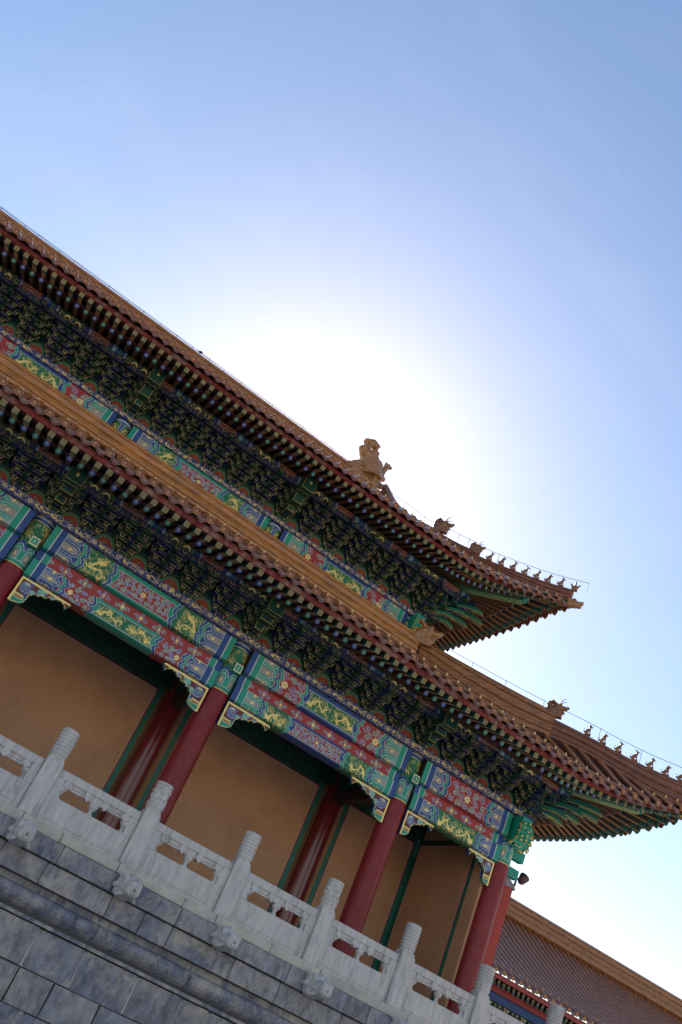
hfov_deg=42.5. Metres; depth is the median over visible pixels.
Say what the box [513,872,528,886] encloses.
floodlight
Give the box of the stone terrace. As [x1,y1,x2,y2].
[0,799,422,1023]
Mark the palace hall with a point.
(232, 610)
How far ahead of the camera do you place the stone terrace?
13.54 m
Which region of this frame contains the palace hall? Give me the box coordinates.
[0,206,681,1013]
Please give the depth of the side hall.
37.56 m
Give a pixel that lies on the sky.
(446, 235)
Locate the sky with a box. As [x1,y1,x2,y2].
[0,0,681,1022]
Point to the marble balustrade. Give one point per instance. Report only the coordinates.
(38, 787)
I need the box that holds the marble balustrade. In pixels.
[0,727,564,1023]
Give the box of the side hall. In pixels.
[488,897,681,1023]

